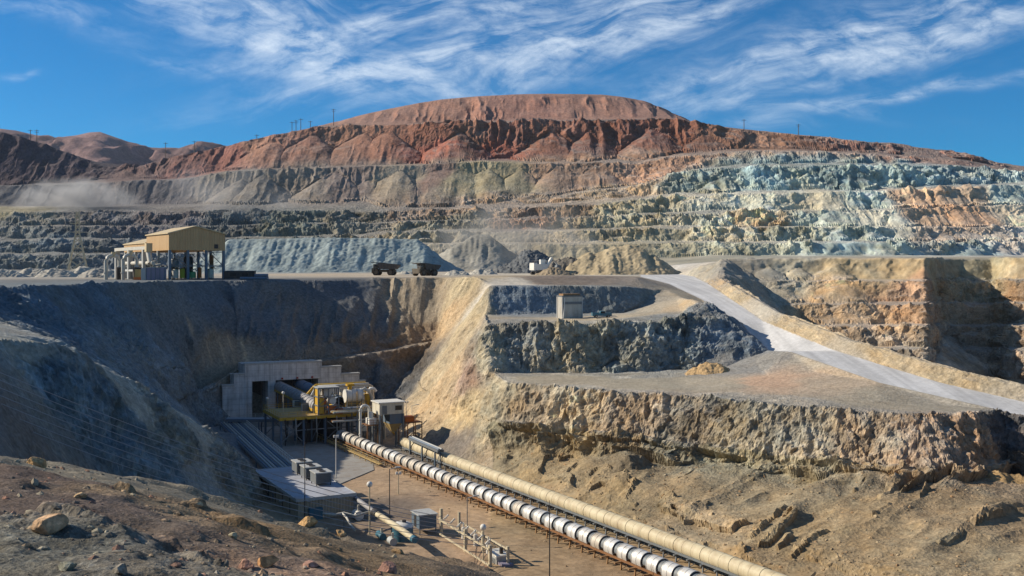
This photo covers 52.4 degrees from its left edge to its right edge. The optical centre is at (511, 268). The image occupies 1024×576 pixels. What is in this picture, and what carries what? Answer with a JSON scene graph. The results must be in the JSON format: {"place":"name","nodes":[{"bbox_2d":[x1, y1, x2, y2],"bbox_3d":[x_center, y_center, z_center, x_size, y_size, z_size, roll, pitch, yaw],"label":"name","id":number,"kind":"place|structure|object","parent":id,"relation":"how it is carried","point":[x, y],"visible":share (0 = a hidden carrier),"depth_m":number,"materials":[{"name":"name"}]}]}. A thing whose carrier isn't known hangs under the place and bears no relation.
{"place":"outdoors","nodes":[
{"label":"outdoors","id":0,"kind":"place"},
{"bbox_2d":[0,129,224,164],"bbox_3d":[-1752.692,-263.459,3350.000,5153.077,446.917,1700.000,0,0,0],"label":"hills","id":1,"kind":"structure","parent":0,"point":[99,147],"depth_m":3100.05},
{"bbox_2d":[0,456,502,575],"bbox_3d":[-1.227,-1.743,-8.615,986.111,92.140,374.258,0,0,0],"label":"foreground slope","id":2,"kind":"structure","parent":0,"point":[117,502],"depth_m":38.84,"materials":[{"name":"soil"}]},
{"bbox_2d":[26,457,46,467],"bbox_3d":[-26.304,10.774,57.481,1.037,0.848,1.053,0,0,0],"label":"boulder","id":3,"kind":"object","parent":2,"relation":"on","point":[39,462],"visible":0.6,"depth_m":57.14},
{"bbox_2d":[30,513,68,534],"bbox_3d":[-13.198,7.326,29.690,0.784,0.640,0.936,0,0,17],"label":"boulder","id":4,"kind":"object","parent":2,"relation":"on","point":[49,524],"visible":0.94,"depth_m":29.45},
{"bbox_2d":[58,561,76,570],"bbox_3d":[-10.865,7.271,25.275,0.422,0.309,0.427,0,0,10],"label":"boulder","id":5,"kind":"object","parent":2,"relation":"on","point":[66,565],"visible":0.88,"depth_m":25.17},
{"bbox_2d":[74,492,86,497],"bbox_3d":[-16.783,8.822,40.490,0.474,0.278,0.387,0,0,0],"label":"boulder","id":6,"kind":"object","parent":2,"relation":"on","point":[81,495],"visible":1,"depth_m":40.35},
{"bbox_2d":[112,563,126,574],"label":"boulder","id":7,"kind":"object","parent":2,"relation":"on","point":[121,568],"visible":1,"depth_m":24.92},
{"bbox_2d":[193,502,202,507],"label":"boulder","id":8,"kind":"object","parent":2,"relation":"on","point":[198,504],"visible":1,"depth_m":50.58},
{"bbox_2d":[228,532,236,538],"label":"boulder","id":9,"kind":"object","parent":2,"relation":"on","point":[233,535],"visible":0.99,"depth_m":38.72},
{"bbox_2d":[0,458,490,575],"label":"loose stones","id":10,"kind":"object","parent":2,"relation":"on","point":[107,534],"visible":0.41,"depth_m":34.12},
{"bbox_2d":[238,558,253,569],"bbox_3d":[-8.621,9.638,33.833,0.548,0.423,0.555,0,0,0],"label":"boulder","id":11,"kind":"object","parent":2,"relation":"on","point":[245,564],"visible":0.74,"depth_m":33.65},
{"bbox_2d":[257,555,278,567],"bbox_3d":[-8.123,9.689,34.310,0.553,0.424,0.699,0,0,29],"label":"boulder","id":12,"kind":"object","parent":2,"relation":"on","point":[266,561],"visible":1,"depth_m":34.20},
{"bbox_2d":[298,516,317,527],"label":"boulder","id":13,"kind":"object","parent":2,"relation":"on","point":[308,521],"visible":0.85,"depth_m":70.04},
{"bbox_2d":[303,560,318,567],"bbox_3d":[-6.855,10.174,35.482,0.577,0.419,0.611,0,0,0],"label":"boulder","id":14,"kind":"object","parent":2,"relation":"on","point":[310,564],"visible":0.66,"depth_m":35.31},
{"bbox_2d":[336,529,345,536],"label":"boulder","id":15,"kind":"object","parent":2,"relation":"on","point":[341,533],"visible":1,"depth_m":69.68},
{"bbox_2d":[378,561,396,573],"bbox_3d":[-5.447,13.109,45.310,0.829,0.633,0.973,0,0,0],"label":"boulder","id":16,"kind":"object","parent":2,"relation":"on","point":[388,567],"visible":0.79,"depth_m":45.11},
{"bbox_2d":[391,548,403,553],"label":"boulder","id":17,"kind":"object","parent":2,"relation":"on","point":[396,550],"visible":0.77,"depth_m":56.42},
{"bbox_2d":[257,425,373,483],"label":"concrete yard","id":18,"kind":"structure","parent":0,"point":[350,466],"depth_m":244.40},
{"bbox_2d":[274,380,323,441],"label":"tunnel conveyor","id":19,"kind":"object","parent":18,"relation":"on","point":[291,392],"visible":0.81,"depth_m":282.56,"materials":[{"name":"grey metal"}]},
{"bbox_2d":[293,379,343,429],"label":"tunnel conveyor","id":20,"kind":"object","parent":18,"relation":"on","point":[303,385],"visible":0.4,"depth_m":297.22,"materials":[{"name":"grey metal"}]},
{"bbox_2d":[263,402,397,446],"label":"transfer platform","id":21,"kind":"structure","parent":18,"relation":"on","point":[302,432],"depth_m":261.65,"materials":[{"name":"yellow paint"}]},
{"bbox_2d":[292,399,300,406],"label":"control cabinet","id":22,"kind":"object","parent":21,"relation":"on","point":[296,402],"visible":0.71,"depth_m":273.68,"materials":[{"name":"metal"}]},
{"bbox_2d":[301,403,308,411],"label":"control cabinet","id":23,"kind":"object","parent":21,"relation":"on","point":[304,406],"visible":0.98,"depth_m":264.56,"materials":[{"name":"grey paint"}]},
{"bbox_2d":[313,385,338,414],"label":"drive tower","id":24,"kind":"structure","parent":21,"relation":"on","point":[320,403],"depth_m":259.81,"materials":[{"name":"yellow metal"}]},
{"bbox_2d":[343,383,373,409],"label":"dust collector","id":25,"kind":"object","parent":21,"relation":"on","point":[350,395],"visible":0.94,"depth_m":267.22,"materials":[{"name":"white paint"}]},
{"bbox_2d":[333,435,338,477],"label":"lamp post","id":26,"kind":"object","parent":18,"relation":"on","point":[335,436],"visible":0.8,"depth_m":217.29,"materials":[{"name":"metal"}]},
{"bbox_2d":[306,381,374,432],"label":"steel tower frame","id":27,"kind":"object","parent":18,"relation":"on","point":[342,386],"visible":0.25,"depth_m":277.36,"materials":[{"name":"yellow paint"}]},
{"bbox_2d":[325,401,385,443],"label":"pipe gantry","id":28,"kind":"object","parent":18,"relation":"on","point":[365,412],"visible":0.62,"depth_m":259.80,"materials":[{"name":"grey metal"}]},
{"bbox_2d":[363,387,376,436],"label":"cyclone unit","id":29,"kind":"object","parent":18,"relation":"on","point":[367,398],"visible":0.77,"depth_m":269.64,"materials":[{"name":"yellow paint"}]},
{"bbox_2d":[0,269,1023,575],"bbox_3d":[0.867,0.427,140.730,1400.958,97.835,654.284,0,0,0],"label":"pit terrain","id":30,"kind":"structure","parent":0,"point":[470,369],"depth_m":218.76,"materials":[{"name":"stone"}]},
{"bbox_2d":[1,403,468,535],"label":"overhead cable","id":31,"kind":"object","parent":30,"relation":"attached to","point":[219,482],"visible":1,"depth_m":131.37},
{"bbox_2d":[20,419,477,540],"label":"overhead cable","id":32,"kind":"object","parent":30,"relation":"attached to","point":[233,493],"visible":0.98,"depth_m":132.19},
{"bbox_2d":[556,293,582,318],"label":"steel bin","id":33,"kind":"object","parent":30,"relation":"on","point":[569,305],"visible":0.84,"depth_m":281.69,"materials":[{"name":"metal"}]},
{"bbox_2d":[591,311,611,317],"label":"pickup truck","id":34,"kind":"object","parent":30,"relation":"on","point":[599,313],"visible":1,"depth_m":276.13,"materials":[{"name":"teal paint"}]},
{"bbox_2d":[611,454,652,472],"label":"rock heap","id":35,"kind":"object","parent":30,"relation":"on","point":[629,462],"visible":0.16,"depth_m":197.98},
{"bbox_2d":[685,362,729,374],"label":"rock heap","id":36,"kind":"object","parent":30,"relation":"on","point":[706,368],"visible":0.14,"depth_m":240.91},
{"bbox_2d":[485,429,1023,575],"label":"mound rubble","id":37,"kind":"object","parent":30,"relation":"on","point":[870,537],"visible":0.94,"depth_m":169.45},
{"bbox_2d":[986,470,1023,483],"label":"rock heap","id":38,"kind":"object","parent":30,"relation":"on","point":[995,475],"visible":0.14,"depth_m":172.25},
{"bbox_2d":[0,94,1023,269],"bbox_3d":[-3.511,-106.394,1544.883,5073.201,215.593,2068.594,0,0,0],"label":"mountain terrain","id":39,"kind":"structure","parent":0,"point":[557,176],"depth_m":906.25,"materials":[{"name":"stone"}]},
{"bbox_2d":[0,242,1023,289],"bbox_3d":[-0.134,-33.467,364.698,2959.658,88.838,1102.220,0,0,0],"label":"plateau ground","id":40,"kind":"structure","parent":0,"point":[873,261],"depth_m":443.72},
{"bbox_2d":[0,269,29,276],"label":"rock heap","id":41,"kind":"object","parent":40,"relation":"on","point":[8,273],"visible":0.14,"depth_m":427.42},
{"bbox_2d":[19,268,44,276],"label":"rock heap","id":42,"kind":"object","parent":40,"relation":"on","point":[31,272],"visible":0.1,"depth_m":446.65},
{"bbox_2d":[35,268,77,276],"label":"rock heap","id":43,"kind":"object","parent":40,"relation":"on","point":[53,272],"visible":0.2,"depth_m":436.51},
{"bbox_2d":[67,211,87,270],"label":"lattice tower","id":44,"kind":"structure","parent":40,"relation":"on","point":[72,248],"depth_m":519.08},
{"bbox_2d":[71,266,92,274],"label":"rock heap","id":45,"kind":"object","parent":40,"relation":"on","point":[79,270],"visible":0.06,"depth_m":455.77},
{"bbox_2d":[74,269,114,277],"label":"rock heap","id":46,"kind":"object","parent":40,"relation":"on","point":[94,273],"visible":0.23,"depth_m":415.68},
{"bbox_2d":[103,252,120,279],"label":"gooseneck pipe","id":47,"kind":"object","parent":40,"relation":"on","point":[117,268],"visible":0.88,"depth_m":347.89,"materials":[{"name":"metal"}]},
{"bbox_2d":[120,251,141,279],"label":"gooseneck pipe","id":48,"kind":"object","parent":40,"relation":"on","point":[129,254],"visible":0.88,"depth_m":345.39,"materials":[{"name":"metal"}]},
{"bbox_2d":[114,243,152,278],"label":"overhead duct","id":49,"kind":"object","parent":40,"relation":"on","point":[146,248],"visible":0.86,"depth_m":356.22,"materials":[{"name":"metal"}]},
{"bbox_2d":[134,265,146,279],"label":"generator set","id":50,"kind":"object","parent":40,"relation":"on","point":[137,274],"visible":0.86,"depth_m":340.65,"materials":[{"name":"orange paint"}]},
{"bbox_2d":[125,261,160,278],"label":"pipe manifold","id":51,"kind":"object","parent":40,"relation":"on","point":[154,263],"visible":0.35,"depth_m":357.75,"materials":[{"name":"grey paint"}]},
{"bbox_2d":[141,267,166,279],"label":"container","id":52,"kind":"object","parent":40,"relation":"on","point":[153,273],"visible":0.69,"depth_m":339.51,"materials":[{"name":"blue metal"}]},
{"bbox_2d":[123,226,226,279],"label":"process building","id":53,"kind":"structure","parent":40,"relation":"on","point":[187,240],"depth_m":352.19,"materials":[{"name":"beige metal"}]},
{"bbox_2d":[171,255,180,279],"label":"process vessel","id":54,"kind":"object","parent":40,"relation":"on","point":[173,260],"visible":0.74,"depth_m":353.91,"materials":[{"name":"grey metal"}]},
{"bbox_2d":[172,267,179,279],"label":"process vessel","id":55,"kind":"object","parent":40,"relation":"on","point":[174,273],"visible":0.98,"depth_m":348.61,"materials":[{"name":"grey metal"}]},
{"bbox_2d":[180,265,185,279],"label":"process vessel","id":56,"kind":"object","parent":40,"relation":"on","point":[182,272],"visible":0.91,"depth_m":350.76,"materials":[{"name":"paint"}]},
{"bbox_2d":[184,254,194,278],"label":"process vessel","id":57,"kind":"object","parent":40,"relation":"on","point":[190,262],"visible":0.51,"depth_m":357.48,"materials":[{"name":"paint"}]},
{"bbox_2d":[189,269,197,279],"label":"process vessel","id":58,"kind":"object","parent":40,"relation":"on","point":[192,274],"visible":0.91,"depth_m":351.32,"materials":[{"name":"green paint"}]},
{"bbox_2d":[198,264,201,279],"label":"process vessel","id":59,"kind":"object","parent":40,"relation":"on","point":[199,272],"visible":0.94,"depth_m":353.86,"materials":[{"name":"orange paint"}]},
{"bbox_2d":[209,253,214,278],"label":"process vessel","id":60,"kind":"object","parent":40,"relation":"on","point":[211,259],"visible":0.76,"depth_m":359.64,"materials":[{"name":"metal"}]},
{"bbox_2d":[208,267,215,278],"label":"process vessel","id":61,"kind":"object","parent":40,"relation":"on","point":[210,272],"visible":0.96,"depth_m":354.57,"materials":[{"name":"grey metal"}]},
{"bbox_2d":[224,271,255,278],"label":"site trailer","id":62,"kind":"object","parent":40,"relation":"on","point":[233,274],"visible":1,"depth_m":350.38,"materials":[{"name":"paint"}]},
{"bbox_2d":[240,274,268,279],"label":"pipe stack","id":63,"kind":"object","parent":40,"relation":"on","point":[261,276],"visible":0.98,"depth_m":350.63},
{"bbox_2d":[193,237,463,272],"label":"stockpile","id":64,"kind":"object","parent":40,"relation":"on","point":[304,255],"visible":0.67,"depth_m":643.93,"materials":[{"name":"gravel"}]},
{"bbox_2d":[371,262,400,274],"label":"haul truck","id":65,"kind":"object","parent":40,"relation":"on","point":[390,271],"visible":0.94,"depth_m":516.62,"materials":[{"name":"paint"}]},
{"bbox_2d":[397,271,411,273],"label":"rock heap","id":66,"kind":"object","parent":40,"relation":"on","point":[406,272],"visible":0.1,"depth_m":558.13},
{"bbox_2d":[412,263,440,275],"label":"haul truck","id":67,"kind":"object","parent":40,"relation":"on","point":[425,269],"visible":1,"depth_m":497.39,"materials":[{"name":"paint"}]},
{"bbox_2d":[443,270,468,275],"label":"rock heap","id":68,"kind":"object","parent":40,"relation":"on","point":[455,273],"visible":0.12,"depth_m":517.25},
{"bbox_2d":[439,234,518,269],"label":"rock heap","id":69,"kind":"object","parent":40,"relation":"on","point":[481,251],"visible":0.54,"depth_m":714.86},
{"bbox_2d":[469,269,496,274],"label":"rock heap","id":70,"kind":"object","parent":40,"relation":"on","point":[482,271],"visible":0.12,"depth_m":557.60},
{"bbox_2d":[494,249,552,272],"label":"rock heap","id":71,"kind":"object","parent":40,"relation":"on","point":[522,261],"visible":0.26,"depth_m":611.05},
{"bbox_2d":[529,257,560,274],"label":"mining shovel","id":72,"kind":"object","parent":40,"relation":"on","point":[542,265],"visible":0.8,"depth_m":543.48,"materials":[{"name":"paint"}]},
{"bbox_2d":[535,267,573,274],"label":"rock heap","id":73,"kind":"object","parent":40,"relation":"on","point":[553,271],"visible":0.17,"depth_m":526.49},
{"bbox_2d":[548,257,579,274],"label":"rock heap","id":74,"kind":"object","parent":40,"relation":"on","point":[564,263],"visible":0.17,"depth_m":554.69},
{"bbox_2d":[565,244,681,274],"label":"rock heap","id":75,"kind":"object","parent":40,"relation":"on","point":[627,259],"visible":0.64,"depth_m":545.72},
{"bbox_2d":[0,0,1023,165],"label":"sky","id":76,"kind":"structure","parent":0,"point":[931,74],"materials":[{"name":"blue"}]},
{"bbox_2d":[212,348,1023,575],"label":"pit floor","id":77,"kind":"structure","parent":0,"point":[512,534],"depth_m":177.39,"materials":[{"name":"soil"}]},
{"bbox_2d":[225,414,277,433],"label":"pipe bridge","id":78,"kind":"structure","parent":77,"relation":"on","point":[245,419],"depth_m":274.64,"materials":[{"name":"grey metal"}]},
{"bbox_2d":[219,421,293,468],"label":"pipe bridge","id":79,"kind":"structure","parent":77,"relation":"on","point":[256,444],"depth_m":239.13,"materials":[{"name":"grey metal"}]},
{"bbox_2d":[221,359,365,416],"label":"tunnel portal","id":80,"kind":"object","parent":77,"relation":"on","point":[258,378],"visible":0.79,"depth_m":304.77,"materials":[{"name":"concrete"}]},
{"bbox_2d":[304,442,304,517],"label":"mast","id":81,"kind":"object","parent":77,"relation":"on","point":[304,478],"visible":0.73,"depth_m":175.68,"materials":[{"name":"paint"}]},
{"bbox_2d":[256,466,356,519],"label":"electrical building","id":82,"kind":"structure","parent":77,"relation":"on","point":[289,473],"depth_m":185.77,"materials":[{"name":"grey paint"}]},
{"bbox_2d":[291,458,312,474],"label":"roof cooler","id":83,"kind":"object","parent":82,"relation":"on","point":[296,465],"visible":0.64,"depth_m":201.35,"materials":[{"name":"grey metal"}]},
{"bbox_2d":[299,463,321,479],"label":"roof cooler","id":84,"kind":"object","parent":82,"relation":"on","point":[309,466],"visible":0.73,"depth_m":196.42,"materials":[{"name":"grey metal"}]},
{"bbox_2d":[309,468,332,485],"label":"roof cooler","id":85,"kind":"object","parent":82,"relation":"on","point":[320,475],"visible":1,"depth_m":190.97,"materials":[{"name":"grey metal"}]},
{"bbox_2d":[323,511,368,530],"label":"forked pipe","id":86,"kind":"object","parent":77,"relation":"on","point":[346,517],"visible":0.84,"depth_m":174.83,"materials":[{"name":"grey metal"}]},
{"bbox_2d":[351,505,363,520],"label":"pump skid","id":87,"kind":"object","parent":77,"relation":"on","point":[357,510],"visible":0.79,"depth_m":181.06,"materials":[{"name":"grey metal"}]},
{"bbox_2d":[367,481,372,534],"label":"lamp post","id":88,"kind":"object","parent":77,"relation":"on","point":[369,484],"visible":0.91,"depth_m":171.39,"materials":[{"name":"metal"}]},
{"bbox_2d":[375,529,385,539],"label":"pump skid","id":89,"kind":"object","parent":77,"relation":"on","point":[381,536],"visible":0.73,"depth_m":168.08,"materials":[{"name":"teal metal"}]},
{"bbox_2d":[353,496,417,543],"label":"diagonal duct","id":90,"kind":"object","parent":77,"relation":"on","point":[392,523],"visible":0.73,"depth_m":167.75,"materials":[{"name":"beige metal"}]},
{"bbox_2d":[362,399,421,448],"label":"transfer house","id":91,"kind":"structure","parent":77,"relation":"on","point":[391,411],"depth_m":251.56,"materials":[{"name":"white paint"}]},
{"bbox_2d":[359,404,369,447],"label":"vent pipe","id":92,"kind":"object","parent":91,"relation":"attached to","point":[360,418],"visible":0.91,"depth_m":250.35,"materials":[{"name":"metal"}]},
{"bbox_2d":[382,406,386,414],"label":"door","id":93,"kind":"structure","parent":91,"relation":"in","point":[384,408],"depth_m":249.81,"materials":[{"name":"grey metal"}]},
{"bbox_2d":[395,405,401,409],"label":"window","id":94,"kind":"structure","parent":91,"relation":"in","point":[399,407],"depth_m":251.40,"materials":[{"name":"black glass"}]},
{"bbox_2d":[387,532,396,545],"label":"pump skid","id":95,"kind":"object","parent":77,"relation":"on","point":[391,540],"visible":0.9,"depth_m":164.51,"materials":[{"name":"grey metal"}]},
{"bbox_2d":[389,466,400,517],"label":"lamp post","id":96,"kind":"object","parent":77,"relation":"on","point":[389,486],"visible":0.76,"depth_m":178.42,"materials":[{"name":"metal"}]},
{"bbox_2d":[396,472,400,493],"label":"lamp post","id":97,"kind":"object","parent":77,"relation":"on","point":[398,480],"visible":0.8,"depth_m":201.83,"materials":[{"name":"metal"}]},
{"bbox_2d":[392,519,412,542],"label":"storage tank","id":98,"kind":"object","parent":77,"relation":"on","point":[403,539],"visible":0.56,"depth_m":166.63,"materials":[{"name":"metal"}]},
{"bbox_2d":[411,508,437,533],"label":"utility shed","id":99,"kind":"structure","parent":77,"relation":"on","point":[428,511],"depth_m":171.69,"materials":[{"name":"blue metal"}]},
{"bbox_2d":[408,436,443,467],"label":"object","id":100,"kind":"structure","parent":77,"relation":"on","point":[430,446],"depth_m":233.63,"materials":[{"name":"grey metal"}]},
{"bbox_2d":[467,495,478,543],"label":"lamp post","id":101,"kind":"object","parent":77,"relation":"on","point":[467,513],"visible":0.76,"depth_m":165.48,"materials":[{"name":"grey metal"}]},
{"bbox_2d":[438,508,510,566],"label":"switchyard frame","id":102,"kind":"object","parent":77,"relation":"on","point":[487,547],"visible":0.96,"depth_m":160.99,"materials":[{"name":"white paint"}]},
{"bbox_2d":[0,372,441,516],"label":"overhead cable","id":103,"kind":"object","parent":102,"relation":"attached to","point":[205,451],"visible":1,"depth_m":129.99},
{"bbox_2d":[0,380,449,521],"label":"overhead cable","id":104,"kind":"object","parent":102,"relation":"attached to","point":[206,458],"visible":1,"depth_m":129.85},
{"bbox_2d":[0,387,456,526],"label":"overhead cable","id":105,"kind":"object","parent":102,"relation":"attached to","point":[210,466],"visible":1,"depth_m":130.47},
{"bbox_2d":[0,395,460,530],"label":"overhead cable","id":106,"kind":"object","parent":102,"relation":"attached to","point":[215,474],"visible":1,"depth_m":131.01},
{"bbox_2d":[34,432,485,545],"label":"overhead cable","id":107,"kind":"object","parent":102,"relation":"attached to","point":[245,503],"visible":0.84,"depth_m":133.97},
{"bbox_2d":[480,524,485,559],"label":"lamp post","id":108,"kind":"object","parent":77,"relation":"on","point":[482,527],"visible":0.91,"depth_m":156.27,"materials":[{"name":"metal"}]},
{"bbox_2d":[492,547,513,566],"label":"equipment cabinet","id":109,"kind":"object","parent":77,"relation":"on","point":[499,556],"visible":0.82,"depth_m":154.15,"materials":[{"name":"metal"}]},
{"bbox_2d":[318,430,707,575],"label":"hooded conveyor","id":110,"kind":"object","parent":77,"relation":"on","point":[652,563],"visible":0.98,"depth_m":176.03,"materials":[{"name":"metal"}]},
{"bbox_2d":[259,428,808,574],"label":"floor rubble","id":111,"kind":"object","parent":77,"relation":"on","point":[513,496],"visible":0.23,"depth_m":180.67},
{"bbox_2d":[549,500,549,575],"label":"mast","id":112,"kind":"object","parent":77,"relation":"on","point":[549,537],"visible":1,"depth_m":146.68,"materials":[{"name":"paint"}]},
{"bbox_2d":[396,437,786,575],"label":"enclosed conveyor","id":113,"kind":"object","parent":77,"relation":"on","point":[716,560],"visible":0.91,"depth_m":172.00,"materials":[{"name":"metal"}]},
{"bbox_2d":[640,274,1023,414],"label":"haul road","id":114,"kind":"structure","parent":0,"point":[770,337],"depth_m":235.37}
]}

